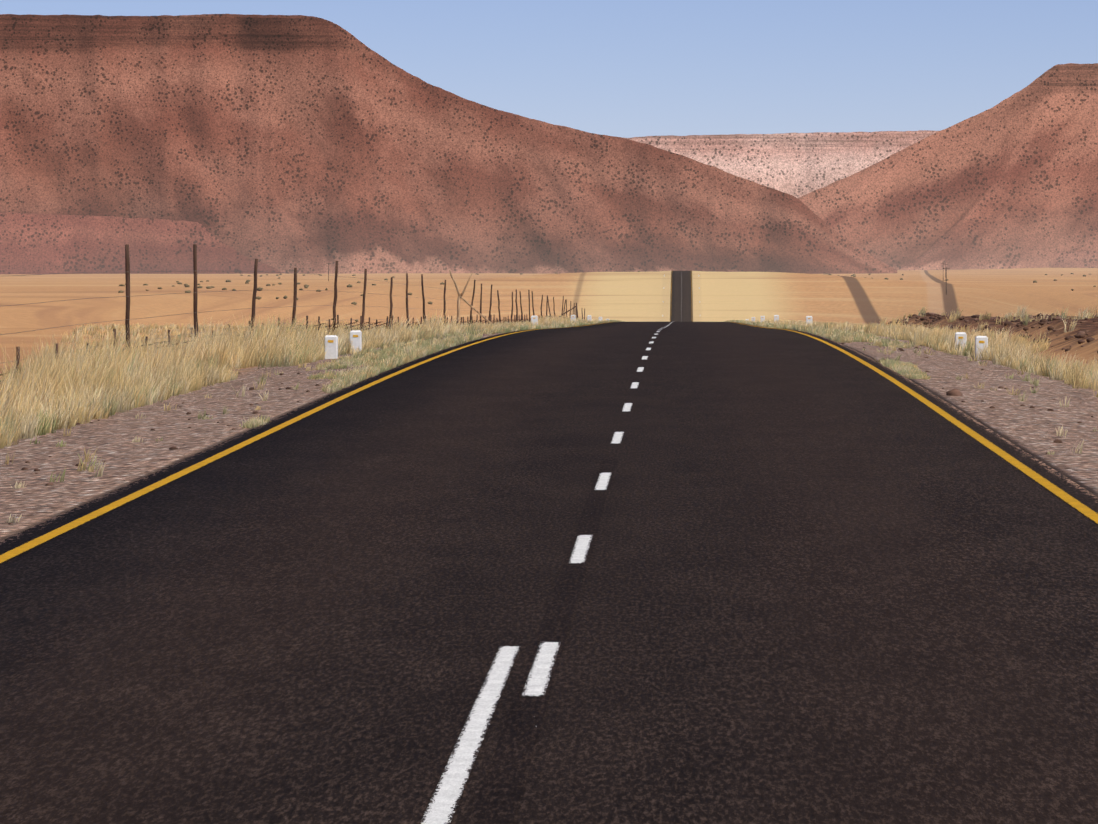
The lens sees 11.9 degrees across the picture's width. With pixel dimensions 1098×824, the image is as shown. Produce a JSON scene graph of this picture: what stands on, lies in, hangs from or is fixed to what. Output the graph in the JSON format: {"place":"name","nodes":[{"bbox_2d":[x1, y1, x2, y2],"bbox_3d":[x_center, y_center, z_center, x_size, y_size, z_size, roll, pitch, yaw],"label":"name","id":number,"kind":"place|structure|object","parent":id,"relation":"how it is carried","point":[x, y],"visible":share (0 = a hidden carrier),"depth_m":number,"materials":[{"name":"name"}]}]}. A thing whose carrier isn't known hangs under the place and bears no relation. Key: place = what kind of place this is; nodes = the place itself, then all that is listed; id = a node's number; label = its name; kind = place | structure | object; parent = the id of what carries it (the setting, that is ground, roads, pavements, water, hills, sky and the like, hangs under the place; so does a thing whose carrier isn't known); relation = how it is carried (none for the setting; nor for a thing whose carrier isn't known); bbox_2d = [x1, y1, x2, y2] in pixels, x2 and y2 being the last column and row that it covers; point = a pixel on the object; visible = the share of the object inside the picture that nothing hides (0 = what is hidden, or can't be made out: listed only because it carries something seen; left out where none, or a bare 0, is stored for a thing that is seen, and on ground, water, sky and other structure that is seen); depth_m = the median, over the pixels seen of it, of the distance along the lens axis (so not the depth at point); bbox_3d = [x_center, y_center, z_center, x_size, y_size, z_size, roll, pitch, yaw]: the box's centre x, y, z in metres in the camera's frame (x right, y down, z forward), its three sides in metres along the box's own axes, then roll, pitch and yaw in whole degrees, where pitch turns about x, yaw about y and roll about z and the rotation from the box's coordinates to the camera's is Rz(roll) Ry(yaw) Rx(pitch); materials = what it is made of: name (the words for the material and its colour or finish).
{"place":"outdoors","nodes":[
{"label":"outdoors","id":0,"kind":"place"},
{"bbox_2d":[0,212,281,273],"bbox_3d":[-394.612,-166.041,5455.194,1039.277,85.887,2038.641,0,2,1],"label":"foothills","id":1,"kind":"structure","parent":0,"point":[39,243],"depth_m":5441.02,"materials":[{"name":"stone"}]},
{"bbox_2d":[0,14,896,273],"bbox_3d":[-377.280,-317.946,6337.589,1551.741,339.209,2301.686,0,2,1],"label":"mesa","id":2,"kind":"structure","parent":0,"point":[287,144],"depth_m":5946.77,"materials":[{"name":"stone"}]},
{"bbox_2d":[0,271,1097,823],"bbox_3d":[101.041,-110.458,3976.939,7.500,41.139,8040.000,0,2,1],"label":"road","id":3,"kind":"structure","parent":0,"point":[822,583],"depth_m":27.57,"materials":[{"name":"black asphalt"}]},
{"bbox_2d":[469,459,617,823],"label":"old line blackout","id":4,"kind":"object","parent":3,"relation":"on","point":[497,802],"visible":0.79,"depth_m":21.57,"materials":[{"name":"black paint"}]},
{"bbox_2d":[0,280,1097,562],"bbox_3d":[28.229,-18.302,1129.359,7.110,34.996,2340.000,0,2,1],"label":"edge line markings","id":5,"kind":"object","parent":3,"relation":"on","point":[1020,466],"visible":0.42,"depth_m":45.80,"materials":[{"name":"yellow paint"}]},
{"bbox_2d":[0,268,1097,540],"bbox_3d":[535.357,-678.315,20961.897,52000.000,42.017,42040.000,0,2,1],"label":"ground","id":6,"kind":"structure","parent":0,"point":[124,456],"depth_m":1075.01,"materials":[{"name":"sand"}]},
{"bbox_2d":[16,244,584,374],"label":"fence posts","id":7,"kind":"object","parent":6,"relation":"on","point":[127,270],"visible":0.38,"depth_m":137.07,"materials":[{"name":"brown wood"}]},
{"bbox_2d":[0,318,530,385],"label":"fence netting","id":8,"kind":"object","parent":7,"relation":"attached to","point":[482,321],"visible":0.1,"depth_m":138.50,"materials":[{"name":"grey metal"}]},
{"bbox_2d":[0,271,566,362],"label":"fence wires","id":9,"kind":"object","parent":7,"relation":"attached to","point":[221,310],"visible":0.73,"depth_m":97.44,"materials":[{"name":"grey metal"}]},
{"bbox_2d":[325,335,337,358],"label":"roadside marker post","id":10,"kind":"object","parent":6,"relation":"on","point":[331,344],"depth_m":93.73,"materials":[{"name":"white paint"}]},
{"bbox_2d":[350,330,361,352],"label":"roadside marker post","id":11,"kind":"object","parent":6,"relation":"on","point":[356,337],"depth_m":100.72,"materials":[{"name":"white paint"}]},
{"bbox_2d":[449,270,490,324],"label":"fence brace posts","id":12,"kind":"object","parent":6,"relation":"on","point":[458,305],"visible":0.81,"depth_m":212.08,"materials":[{"name":"brown wood"}]},
{"bbox_2d":[531,316,537,324],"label":"roadside marker post","id":13,"kind":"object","parent":6,"relation":"on","point":[534,319],"depth_m":221.64,"materials":[{"name":"white paint"}]},
{"bbox_2d":[0,305,1097,522],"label":"verge grass","id":14,"kind":"structure","parent":6,"relation":"on","point":[37,398],"depth_m":85.09,"materials":[{"name":"beige plant"}]},
{"bbox_2d":[8,312,1097,524],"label":"rocks","id":15,"kind":"object","parent":6,"relation":"on","point":[957,392],"visible":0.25,"depth_m":107.05,"materials":[{"name":"brown stone"}]},
{"bbox_2d":[118,270,1095,321],"bbox_3d":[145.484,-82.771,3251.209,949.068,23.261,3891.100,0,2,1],"label":"scrub bushes","id":16,"kind":"object","parent":6,"relation":"on","point":[306,287],"visible":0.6,"depth_m":1814.48,"materials":[{"name":"green plant"}]},
{"bbox_2d":[326,263,949,294],"bbox_3d":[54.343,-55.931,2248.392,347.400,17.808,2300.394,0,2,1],"label":"power poles","id":17,"kind":"object","parent":6,"relation":"on","point":[946,268],"visible":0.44,"depth_m":2174.33,"materials":[{"name":"brown wood"}]},
{"bbox_2d":[806,316,811,323],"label":"roadside marker post","id":18,"kind":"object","parent":6,"relation":"on","point":[808,319],"depth_m":221.34,"materials":[{"name":"white paint"}]},
{"bbox_2d":[955,332,966,346],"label":"roadside marker post","id":19,"kind":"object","parent":6,"relation":"on","point":[959,336],"depth_m":100.43,"materials":[{"name":"white paint"}]},
{"bbox_2d":[975,336,987,358],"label":"roadside marker post","id":20,"kind":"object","parent":6,"relation":"on","point":[979,340],"depth_m":93.43,"materials":[{"name":"white paint"}]},
{"bbox_2d":[0,0,1097,137],"label":"sky","id":21,"kind":"structure","parent":0,"point":[617,68],"materials":[{"name":"blue"}]},
{"bbox_2d":[620,130,937,197],"bbox_3d":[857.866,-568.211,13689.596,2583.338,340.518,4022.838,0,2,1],"label":"plateau","id":22,"kind":"structure","parent":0,"point":[797,165],"depth_m":13629.04,"materials":[{"name":"stone"}]},
{"bbox_2d":[798,63,1097,269],"bbox_3d":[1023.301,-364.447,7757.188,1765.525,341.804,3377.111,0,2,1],"label":"mesa","id":23,"kind":"structure","parent":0,"point":[1010,182],"depth_m":7390.35,"materials":[{"name":"stone"}]},
{"bbox_2d":[1050,251,1097,267],"bbox_3d":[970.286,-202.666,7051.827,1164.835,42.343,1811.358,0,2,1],"label":"foothills","id":24,"kind":"structure","parent":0,"point":[1085,259],"depth_m":7254.47,"materials":[{"name":"stone"}]}
]}

